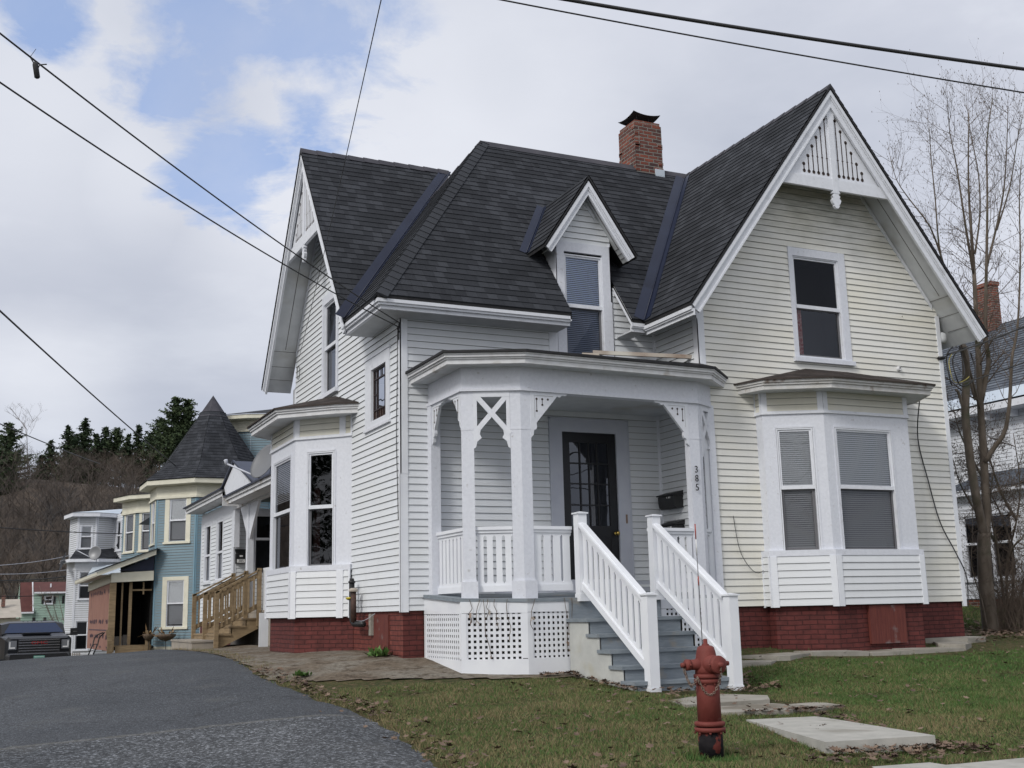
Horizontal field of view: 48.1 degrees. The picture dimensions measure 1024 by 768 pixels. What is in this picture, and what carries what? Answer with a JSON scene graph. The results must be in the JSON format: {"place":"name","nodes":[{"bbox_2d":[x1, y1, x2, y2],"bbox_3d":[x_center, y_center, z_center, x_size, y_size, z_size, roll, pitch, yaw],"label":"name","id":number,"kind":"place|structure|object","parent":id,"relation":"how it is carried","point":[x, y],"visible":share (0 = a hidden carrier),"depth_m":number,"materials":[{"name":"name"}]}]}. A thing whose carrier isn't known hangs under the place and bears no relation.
{"place":"outdoors","nodes":[
{"label":"outdoors","id":0,"kind":"place"},
{"bbox_2d":[0,576,65,580],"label":"overhead wire","id":1,"kind":"object","parent":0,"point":[33,579],"visible":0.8,"depth_m":53.85,"materials":[{"name":"black"}]},
{"bbox_2d":[0,593,65,596],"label":"overhead wire","id":2,"kind":"object","parent":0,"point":[27,596],"visible":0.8,"depth_m":57.15,"materials":[{"name":"black"}]},
{"bbox_2d":[0,423,99,463],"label":"overhead wire","id":3,"kind":"object","parent":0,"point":[45,442],"visible":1,"depth_m":47.20,"materials":[{"name":"black"}]},
{"bbox_2d":[0,527,121,533],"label":"overhead wire","id":4,"kind":"object","parent":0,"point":[60,531],"visible":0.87,"depth_m":45.42,"materials":[{"name":"black"}]},
{"bbox_2d":[0,478,140,618],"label":"hillside","id":5,"kind":"structure","parent":0,"point":[29,551],"depth_m":181.44,"materials":[{"name":"brown plant"}]},
{"bbox_2d":[0,448,31,494],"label":"pine tree","id":6,"kind":"object","parent":5,"relation":"on","point":[6,463],"visible":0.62,"depth_m":183.56,"materials":[{"name":"green plant"}]},
{"bbox_2d":[0,421,42,479],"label":"pine tree","id":7,"kind":"object","parent":5,"relation":"on","point":[9,438],"visible":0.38,"depth_m":216.81,"materials":[{"name":"green plant"}]},
{"bbox_2d":[5,403,45,468],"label":"ridge tree","id":8,"kind":"object","parent":5,"relation":"on","point":[23,423],"visible":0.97,"depth_m":218.52,"materials":[{"name":"brown plant"}]},
{"bbox_2d":[31,454,50,479],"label":"spruce tree","id":9,"kind":"object","parent":5,"relation":"on","point":[36,462],"visible":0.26,"depth_m":232.32,"materials":[{"name":"green plant"}]},
{"bbox_2d":[32,439,67,481],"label":"spruce tree","id":10,"kind":"object","parent":5,"relation":"on","point":[50,450],"visible":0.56,"depth_m":233.20,"materials":[{"name":"green plant"}]},
{"bbox_2d":[35,424,85,478],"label":"spruce tree","id":11,"kind":"object","parent":5,"relation":"on","point":[67,437],"visible":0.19,"depth_m":246.59,"materials":[{"name":"green plant"}]},
{"bbox_2d":[56,437,103,483],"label":"spruce tree","id":12,"kind":"object","parent":5,"relation":"on","point":[76,444],"visible":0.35,"depth_m":240.28,"materials":[{"name":"green plant"}]},
{"bbox_2d":[57,417,109,473],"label":"spruce tree","id":13,"kind":"object","parent":5,"relation":"on","point":[84,435],"visible":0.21,"depth_m":248.29,"materials":[{"name":"green plant"}]},
{"bbox_2d":[0,442,168,618],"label":"bare woodland","id":14,"kind":"object","parent":5,"relation":"on","point":[55,503],"visible":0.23,"depth_m":161.94,"materials":[{"name":"brown plant"}]},
{"bbox_2d":[82,433,123,486],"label":"spruce tree","id":15,"kind":"object","parent":5,"relation":"on","point":[96,440],"visible":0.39,"depth_m":244.98,"materials":[{"name":"green plant"}]},
{"bbox_2d":[87,425,133,478],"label":"spruce tree","id":16,"kind":"object","parent":5,"relation":"on","point":[105,433],"visible":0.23,"depth_m":249.86,"materials":[{"name":"green plant"}]},
{"bbox_2d":[99,427,125,464],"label":"pine tree","id":17,"kind":"object","parent":5,"relation":"on","point":[116,435],"visible":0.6,"depth_m":250.37,"materials":[{"name":"green plant"}]},
{"bbox_2d":[105,433,146,485],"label":"spruce tree","id":18,"kind":"object","parent":5,"relation":"on","point":[128,446],"visible":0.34,"depth_m":247.84,"materials":[{"name":"green plant"}]},
{"bbox_2d":[132,424,155,485],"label":"spruce tree","id":19,"kind":"object","parent":5,"relation":"on","point":[138,430],"visible":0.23,"depth_m":252.95,"materials":[{"name":"green plant"}]},
{"bbox_2d":[135,435,163,481],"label":"spruce tree","id":20,"kind":"object","parent":5,"relation":"on","point":[151,466],"visible":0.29,"depth_m":248.19,"materials":[{"name":"green plant"}]},
{"bbox_2d":[136,416,171,469],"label":"pine tree","id":21,"kind":"object","parent":5,"relation":"on","point":[148,439],"visible":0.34,"depth_m":232.43,"materials":[{"name":"green plant"}]},
{"bbox_2d":[145,396,193,463],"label":"pine tree","id":22,"kind":"object","parent":5,"relation":"on","point":[169,444],"visible":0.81,"depth_m":219.88,"materials":[{"name":"green plant"}]},
{"bbox_2d":[158,398,199,443],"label":"pine tree","id":23,"kind":"object","parent":5,"relation":"on","point":[189,413],"visible":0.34,"depth_m":222.03,"materials":[{"name":"green plant"}]},
{"bbox_2d":[0,649,435,767],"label":"driveway","id":24,"kind":"structure","parent":0,"point":[162,708],"depth_m":11.72,"materials":[{"name":"grey asphalt"}]},
{"bbox_2d":[0,621,77,660],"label":"pickup truck","id":25,"kind":"object","parent":24,"relation":"on","point":[29,639],"visible":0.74,"depth_m":36.42,"materials":[{"name":"black paint"}]},
{"bbox_2d":[88,632,104,654],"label":"hand truck","id":26,"kind":"object","parent":24,"relation":"on","point":[95,644],"visible":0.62,"depth_m":40.53,"materials":[{"name":"black metal"}]},
{"bbox_2d":[0,0,1023,486],"label":"sky","id":27,"kind":"structure","parent":0,"point":[146,301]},
{"bbox_2d":[184,607,1023,767],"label":"ground","id":28,"kind":"structure","parent":0,"point":[1010,644],"depth_m":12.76,"materials":[{"name":"green plant"}]},
{"bbox_2d":[0,597,21,622],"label":"beige house","id":29,"kind":"structure","parent":28,"relation":"on","point":[10,608],"depth_m":80.29,"materials":[{"name":"brick"}]},
{"bbox_2d":[16,582,65,624],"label":"green house","id":30,"kind":"structure","parent":28,"relation":"on","point":[34,612],"depth_m":86.97,"materials":[{"name":"green wood"}]},
{"bbox_2d":[43,595,53,604],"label":"window","id":31,"kind":"structure","parent":30,"relation":"in","point":[50,602],"depth_m":86.95,"materials":[{"name":"white paint"}]},
{"bbox_2d":[32,586,63,621],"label":"garden tree","id":32,"kind":"object","parent":28,"relation":"on","point":[52,619],"visible":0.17,"depth_m":75.14,"materials":[{"name":"brown plant"}]},
{"bbox_2d":[59,509,122,655],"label":"white town house","id":33,"kind":"structure","parent":28,"relation":"on","point":[79,564],"depth_m":55.91,"materials":[{"name":"paint"}]},
{"bbox_2d":[72,619,88,650],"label":"window","id":34,"kind":"structure","parent":33,"relation":"in","point":[80,640],"depth_m":54.80,"materials":[{"name":"white paint"}]},
{"bbox_2d":[76,570,90,599],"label":"window","id":35,"kind":"structure","parent":33,"relation":"in","point":[82,594],"depth_m":55.33,"materials":[{"name":"white paint"}]},
{"bbox_2d":[78,525,92,549],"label":"window","id":36,"kind":"structure","parent":33,"relation":"in","point":[86,539],"depth_m":56.12,"materials":[{"name":"white paint"}]},
{"bbox_2d":[76,546,100,561],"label":"satellite dish","id":37,"kind":"object","parent":33,"relation":"attached to","point":[94,552],"visible":1,"depth_m":54.68,"materials":[{"name":"grey metal"}]},
{"bbox_2d":[114,519,121,551],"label":"window","id":38,"kind":"structure","parent":33,"relation":"in","point":[118,526],"depth_m":56.77,"materials":[{"name":"white paint"}]},
{"bbox_2d":[141,625,157,648],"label":"plant stand","id":39,"kind":"object","parent":28,"relation":"on","point":[149,636],"visible":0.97,"depth_m":41.50,"materials":[{"name":"black plastic"}]},
{"bbox_2d":[156,627,177,648],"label":"plant stand","id":40,"kind":"object","parent":28,"relation":"on","point":[162,636],"visible":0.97,"depth_m":41.08,"materials":[{"name":"black plastic"}]},
{"bbox_2d":[75,396,271,653],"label":"blue house","id":41,"kind":"structure","parent":28,"relation":"on","point":[153,583],"depth_m":42.94,"materials":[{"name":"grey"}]},
{"bbox_2d":[0,310,174,464],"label":"overhead wire","id":42,"kind":"object","parent":41,"relation":"attached to","point":[32,340],"visible":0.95,"depth_m":25.32,"materials":[{"name":"black"}]},
{"bbox_2d":[122,513,137,553],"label":"window","id":43,"kind":"structure","parent":41,"relation":"in","point":[129,520],"depth_m":48.33,"materials":[{"name":"beige wood"}]},
{"bbox_2d":[137,512,149,552],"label":"window","id":44,"kind":"structure","parent":41,"relation":"in","point":[143,546],"depth_m":47.55,"materials":[{"name":"beige"}]},
{"bbox_2d":[149,500,155,546],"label":"window","id":45,"kind":"structure","parent":41,"relation":"in","point":[153,505],"depth_m":43.94,"materials":[{"name":"white"}]},
{"bbox_2d":[159,576,188,629],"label":"window","id":46,"kind":"structure","parent":41,"relation":"in","point":[175,590],"depth_m":42.13,"materials":[{"name":"beige"}]},
{"bbox_2d":[162,497,191,543],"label":"window","id":47,"kind":"structure","parent":41,"relation":"in","point":[177,524],"depth_m":42.73,"materials":[{"name":"beige"}]},
{"bbox_2d":[172,648,483,767],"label":"dry edge grass","id":48,"kind":"structure","parent":28,"relation":"on","point":[288,684],"depth_m":12.20,"materials":[{"name":"plant"}]},
{"bbox_2d":[176,644,578,681],"bbox_3d":[-4.355,5.106,21.647,3.760,0.343,16.920,4,-12,-25],"label":"dirt apron","id":49,"kind":"object","parent":28,"relation":"on","point":[340,665],"visible":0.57,"depth_m":15.64,"materials":[{"name":"brown soil"}]},
{"bbox_2d":[171,568,261,649],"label":"wooden stairs","id":50,"kind":"structure","parent":49,"relation":"on","point":[216,634],"depth_m":25.75,"materials":[{"name":"brown wood"}]},
{"bbox_2d":[293,670,311,676],"bbox_3d":[-2.735,3.735,14.843,0.282,0.088,0.309,4,-12,-25],"label":"weed plant","id":51,"kind":"object","parent":49,"relation":"on","point":[299,673],"visible":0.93,"depth_m":14.76,"materials":[{"name":"green plant"}]},
{"bbox_2d":[363,646,392,655],"bbox_3d":[-1.904,3.826,16.459,0.436,0.155,0.512,4,-12,-25],"label":"weed plant","id":52,"kind":"object","parent":49,"relation":"on","point":[379,652],"visible":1,"depth_m":16.36,"materials":[{"name":"green plant"}]},
{"bbox_2d":[183,84,988,691],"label":"white house","id":53,"kind":"structure","parent":28,"relation":"on","point":[781,276],"depth_m":18.04,"materials":[{"name":"wood"}]},
{"bbox_2d":[0,82,398,326],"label":"overhead wire","id":54,"kind":"object","parent":53,"relation":"attached to","point":[44,112],"visible":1,"depth_m":11.73,"materials":[{"name":"black"}]},
{"bbox_2d":[0,32,399,339],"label":"overhead wire","id":55,"kind":"object","parent":53,"relation":"attached to","point":[35,64],"visible":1,"depth_m":11.32,"materials":[{"name":"black"}]},
{"bbox_2d":[201,519,219,584],"bbox_3d":[-8.328,4.751,32.342,0.620,1.780,1.050,4,-12,-25],"label":"window","id":56,"kind":"structure","parent":53,"relation":"in","point":[207,533],"depth_m":32.51,"materials":[{"name":"white paint"}]},
{"bbox_2d":[213,514,223,582],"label":"window","id":57,"kind":"structure","parent":53,"relation":"in","point":[219,526],"depth_m":30.95,"materials":[{"name":"white paint"}]},
{"bbox_2d":[235,549,245,562],"bbox_3d":[-6.853,4.347,28.969,0.270,0.360,0.140,4,-12,-25],"label":"mailbox","id":58,"kind":"object","parent":53,"relation":"attached to","point":[240,555],"visible":1,"depth_m":28.93,"materials":[{"name":"black plastic"}]},
{"bbox_2d":[224,444,270,477],"bbox_3d":[-5.689,1.810,25.251,1.457,0.950,0.421,-8,-13,31],"label":"satellite dish","id":59,"kind":"object","parent":53,"relation":"attached to","point":[261,465],"visible":0.82,"depth_m":25.25,"materials":[{"name":"grey metal"}]},
{"bbox_2d":[254,510,269,573],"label":"window","id":60,"kind":"structure","parent":53,"relation":"in","point":[261,539],"depth_m":29.39,"materials":[{"name":"black glass"}]},
{"bbox_2d":[247,396,358,652],"bbox_3d":[-3.787,2.670,19.792,1.223,4.850,4.036,4,-12,-25],"label":"bay window","id":61,"kind":"structure","parent":53,"relation":"in","point":[308,575],"depth_m":18.93,"materials":[{"name":"white paint"}]},
{"bbox_2d":[318,290,338,398],"bbox_3d":[-3.008,-0.707,20.521,0.625,1.910,1.070,4,-12,-25],"label":"window","id":62,"kind":"structure","parent":53,"relation":"in","point":[329,357],"depth_m":20.67,"materials":[{"name":"white paint"}]},
{"bbox_2d":[299,0,381,356],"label":"overhead wire","id":63,"kind":"object","parent":53,"relation":"attached to","point":[347,151],"visible":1,"depth_m":10.19,"materials":[{"name":"black"}]},
{"bbox_2d":[346,578,374,634],"bbox_3d":[-2.366,3.428,17.681,0.231,0.875,0.775,6,-13,-33],"label":"filler pipe","id":64,"kind":"object","parent":53,"relation":"attached to","point":[351,598],"visible":1,"depth_m":17.69,"materials":[{"name":"black metal"}]},
{"bbox_2d":[363,344,390,433],"bbox_3d":[-1.915,0.104,17.878,0.450,1.190,1.250,4,-12,-25],"label":"window","id":65,"kind":"structure","parent":53,"relation":"in","point":[377,366],"depth_m":17.85,"materials":[{"name":"white paint"}]},
{"bbox_2d":[396,328,398,518],"bbox_3d":[-1.673,0.567,16.779,0.023,2.802,0.184,2,-12,-15],"label":"wall cable","id":66,"kind":"object","parent":53,"relation":"attached to","point":[396,423],"depth_m":16.84,"materials":[{"name":"black"}]},
{"bbox_2d":[469,598,571,658],"bbox_3d":[0.146,3.233,15.181,1.430,0.776,0.177,1,-12,-13],"label":"dead vine","id":67,"kind":"object","parent":53,"relation":"attached to","point":[532,617],"visible":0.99,"depth_m":15.14,"materials":[{"name":"brown plant"}]},
{"bbox_2d":[564,252,604,355],"bbox_3d":[1.047,-1.136,18.689,0.800,1.930,0.562,4,-12,-25],"label":"window","id":68,"kind":"structure","parent":53,"relation":"in","point":[583,273],"depth_m":18.58,"materials":[{"name":"grey glass"}]},
{"bbox_2d":[562,432,619,579],"bbox_3d":[1.237,1.975,17.801,0.965,2.465,0.130,4,-12,-25],"label":"door","id":69,"kind":"structure","parent":53,"relation":"in","point":[589,459],"depth_m":17.92,"materials":[{"name":"black paint"}]},
{"bbox_2d":[582,350,691,358],"bbox_3d":[1.958,-0.480,17.685,1.770,0.180,0.402,-1,-11,-2],"label":"metal flashing strip","id":70,"kind":"object","parent":53,"relation":"on","point":[642,354],"visible":0.77,"depth_m":17.84,"materials":[{"name":"grey metal"}]},
{"bbox_2d":[656,490,683,509],"bbox_3d":[2.479,1.823,17.997,0.190,0.280,0.490,4,-12,-25],"label":"mailbox","id":71,"kind":"object","parent":53,"relation":"attached to","point":[670,500],"visible":1,"depth_m":17.86,"materials":[{"name":"black metal"}]},
{"bbox_2d":[661,520,684,537],"bbox_3d":[2.489,2.275,17.907,0.190,0.280,0.490,4,-12,-25],"label":"mailbox","id":72,"kind":"object","parent":53,"relation":"attached to","point":[677,524],"visible":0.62,"depth_m":17.75,"materials":[{"name":"black plastic"}]},
{"bbox_2d":[787,246,855,365],"bbox_3d":[4.967,-1.230,19.131,1.235,1.935,0.625,4,-12,-25],"label":"window","id":73,"kind":"structure","parent":53,"relation":"in","point":[818,289],"depth_m":19.26,"materials":[{"name":"white paint"}]},
{"bbox_2d":[733,369,935,650],"bbox_3d":[5.304,2.057,17.789,3.536,4.850,1.103,4,-12,-25],"label":"bay window","id":74,"kind":"structure","parent":53,"relation":"in","point":[840,534],"depth_m":17.66,"materials":[{"name":"white paint"}]},
{"bbox_2d":[917,401,968,606],"bbox_3d":[7.114,1.998,19.128,0.983,3.405,0.235,8,-15,-39],"label":"wall cable","id":75,"kind":"object","parent":53,"relation":"attached to","point":[936,509],"depth_m":19.11,"materials":[{"name":"black rubber"}]},
{"bbox_2d":[937,332,975,386],"bbox_3d":[7.699,-0.419,20.034,0.839,0.970,0.317,4,-12,-25],"label":"cable coil","id":76,"kind":"object","parent":53,"relation":"hanging from","point":[943,338],"visible":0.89,"depth_m":19.93,"materials":[{"name":"black rubber"}]},
{"bbox_2d":[947,326,1023,354],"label":"overhead wire","id":77,"kind":"object","parent":76,"relation":"attached to","point":[988,340],"visible":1,"depth_m":16.44,"materials":[{"name":"black"}]},
{"bbox_2d":[946,362,1023,387],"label":"overhead wire","id":78,"kind":"object","parent":53,"relation":"attached to","point":[987,375],"visible":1,"depth_m":16.73,"materials":[{"name":"black"}]},
{"bbox_2d":[251,646,1023,767],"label":"fallen leaves","id":79,"kind":"object","parent":28,"relation":"on","point":[938,744],"visible":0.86,"depth_m":10.88,"materials":[{"name":"brown plant"}]},
{"bbox_2d":[680,524,728,757],"bbox_3d":[1.506,1.998,9.031,0.353,1.790,0.309,-5,-12,17],"label":"fire hydrant","id":80,"kind":"object","parent":28,"relation":"on","point":[707,665],"visible":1,"depth_m":8.87,"materials":[{"name":"red metal"}]},
{"bbox_2d":[676,743,748,761],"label":"lawn grass","id":81,"kind":"structure","parent":28,"relation":"on","point":[731,756],"depth_m":8.80,"materials":[{"name":"plant"}]},
{"bbox_2d":[725,660,776,669],"bbox_3d":[3.005,3.882,15.819,1.401,0.116,0.522,2,-12,-14],"label":"concrete strip","id":82,"kind":"object","parent":28,"relation":"on","point":[747,663],"visible":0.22,"depth_m":15.67,"materials":[{"name":"grey concrete"}]},
{"bbox_2d":[742,652,809,660],"bbox_3d":[3.804,3.886,16.270,1.021,0.120,0.508,7,-14,-35],"label":"concrete strip","id":83,"kind":"object","parent":28,"relation":"on","point":[786,656],"visible":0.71,"depth_m":16.13,"materials":[{"name":"grey concrete"}]},
{"bbox_2d":[794,650,868,655],"bbox_3d":[4.671,3.954,16.765,1.050,0.130,0.400,4,-12,-25],"label":"concrete strip","id":84,"kind":"object","parent":28,"relation":"on","point":[838,653],"visible":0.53,"depth_m":16.65,"materials":[{"name":"grey concrete"}]},
{"bbox_2d":[722,631,1023,714],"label":"lawn grass","id":85,"kind":"structure","parent":28,"relation":"on","point":[988,658],"depth_m":14.81,"materials":[{"name":"plant"}]},
{"bbox_2d":[868,649,912,655],"bbox_3d":[5.500,4.034,17.108,0.850,0.122,0.440,4,-12,-25],"label":"concrete strip","id":86,"kind":"object","parent":28,"relation":"on","point":[885,652],"visible":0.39,"depth_m":17.00,"materials":[{"name":"grey concrete"}]},
{"bbox_2d":[892,647,963,653],"bbox_3d":[6.357,4.085,17.515,1.050,0.124,0.420,4,-12,-25],"label":"concrete strip","id":87,"kind":"object","parent":28,"relation":"on","point":[921,650],"visible":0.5,"depth_m":17.39,"materials":[{"name":"grey concrete"}]},
{"bbox_2d":[873,42,1023,632],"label":"bare tree","id":88,"kind":"object","parent":28,"relation":"on","point":[982,509],"visible":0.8,"depth_m":21.03,"materials":[{"name":"brown plant"}]},
{"bbox_2d":[933,641,971,650],"bbox_3d":[6.978,4.144,18.149,0.522,0.126,1.108,-4,-11,12],"label":"concrete strip","id":89,"kind":"object","parent":28,"relation":"on","point":[959,644],"visible":0.63,"depth_m":17.86,"materials":[{"name":"grey concrete"}]},
{"bbox_2d":[925,636,985,642],"bbox_3d":[7.227,4.164,18.613,1.131,0.118,0.317,5,-13,-30],"label":"concrete strip","id":90,"kind":"object","parent":28,"relation":"on","point":[969,639],"visible":0.75,"depth_m":18.51,"materials":[{"name":"grey concrete"}]},
{"bbox_2d":[945,381,1023,628],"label":"bare shrub","id":91,"kind":"object","parent":28,"relation":"on","point":[1000,490],"visible":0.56,"depth_m":21.75,"materials":[{"name":"brown plant"}]},
{"bbox_2d":[951,620,1023,641],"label":"leaf litter","id":92,"kind":"object","parent":28,"relation":"on","point":[985,634],"visible":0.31,"depth_m":20.14,"materials":[{"name":"brown plant"}]},
{"bbox_2d":[958,465,1019,626],"bbox_3d":[8.277,2.901,20.650,1.543,2.905,1.969,-6,-12,21],"label":"sapling","id":93,"kind":"object","parent":28,"relation":"on","point":[971,559],"visible":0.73,"depth_m":20.69,"materials":[{"name":"brown plant"}]},
{"bbox_2d":[961,533,1023,633],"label":"thicket","id":94,"kind":"object","parent":28,"relation":"on","point":[1002,616],"visible":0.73,"depth_m":21.26,"materials":[{"name":"brown plant"}]},
{"bbox_2d":[669,694,769,707],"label":"garden path","id":95,"kind":"structure","parent":0,"point":[730,699],"depth_m":12.85,"materials":[{"name":"concrete"}]},
{"bbox_2d":[500,0,1023,92],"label":"overhead wire","id":96,"kind":"object","parent":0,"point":[758,47],"visible":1,"depth_m":8.26,"materials":[{"name":"black"}]},
{"bbox_2d":[721,703,807,715],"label":"garden path","id":97,"kind":"structure","parent":0,"point":[732,709],"depth_m":12.08,"materials":[{"name":"concrete"}]},
{"bbox_2d":[560,0,1023,70],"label":"overhead wire","id":98,"kind":"object","parent":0,"point":[656,14],"visible":1,"depth_m":8.26,"materials":[{"name":"black"}]},
{"bbox_2d":[793,702,844,711],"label":"garden path","id":99,"kind":"structure","parent":0,"point":[817,704],"depth_m":12.58,"materials":[{"name":"concrete"}]},
{"bbox_2d":[746,716,935,753],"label":"garden path","id":100,"kind":"structure","parent":0,"point":[842,734],"depth_m":9.86,"materials":[{"name":"concrete"}]},
{"bbox_2d":[873,762,962,767],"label":"sidewalk","id":101,"kind":"structure","parent":0,"point":[925,765],"depth_m":8.59,"materials":[{"name":"concrete"}]},
{"bbox_2d":[942,281,1023,606],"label":"neighbour house","id":102,"kind":"structure","parent":0,"point":[993,392],"depth_m":30.41,"materials":[{"name":"grey"}]},
{"bbox_2d":[958,511,977,582],"bbox_3d":[11.884,4.100,28.957,0.575,1.770,1.017,4,-12,-25],"label":"window","id":103,"kind":"structure","parent":102,"relation":"in","point":[965,542],"depth_m":29.17,"materials":[{"name":"white paint"}]},
{"bbox_2d":[990,506,1022,580],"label":"window","id":104,"kind":"structure","parent":102,"relation":"in","point":[1005,552],"depth_m":28.29,"materials":[{"name":"glass"}]},
{"bbox_2d":[1009,423,1023,483],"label":"window","id":105,"kind":"structure","parent":102,"relation":"in","point":[1021,425],"depth_m":29.93,"materials":[{"name":"white paint"}]},
{"bbox_2d":[949,758,1023,767],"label":"sidewalk","id":106,"kind":"structure","parent":0,"point":[1013,763],"depth_m":8.80,"materials":[{"name":"concrete"}]},
{"bbox_2d":[962,604,1018,627],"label":"grass","id":107,"kind":"structure","parent":0,"point":[969,620],"depth_m":25.36,"materials":[{"name":"green plant"}]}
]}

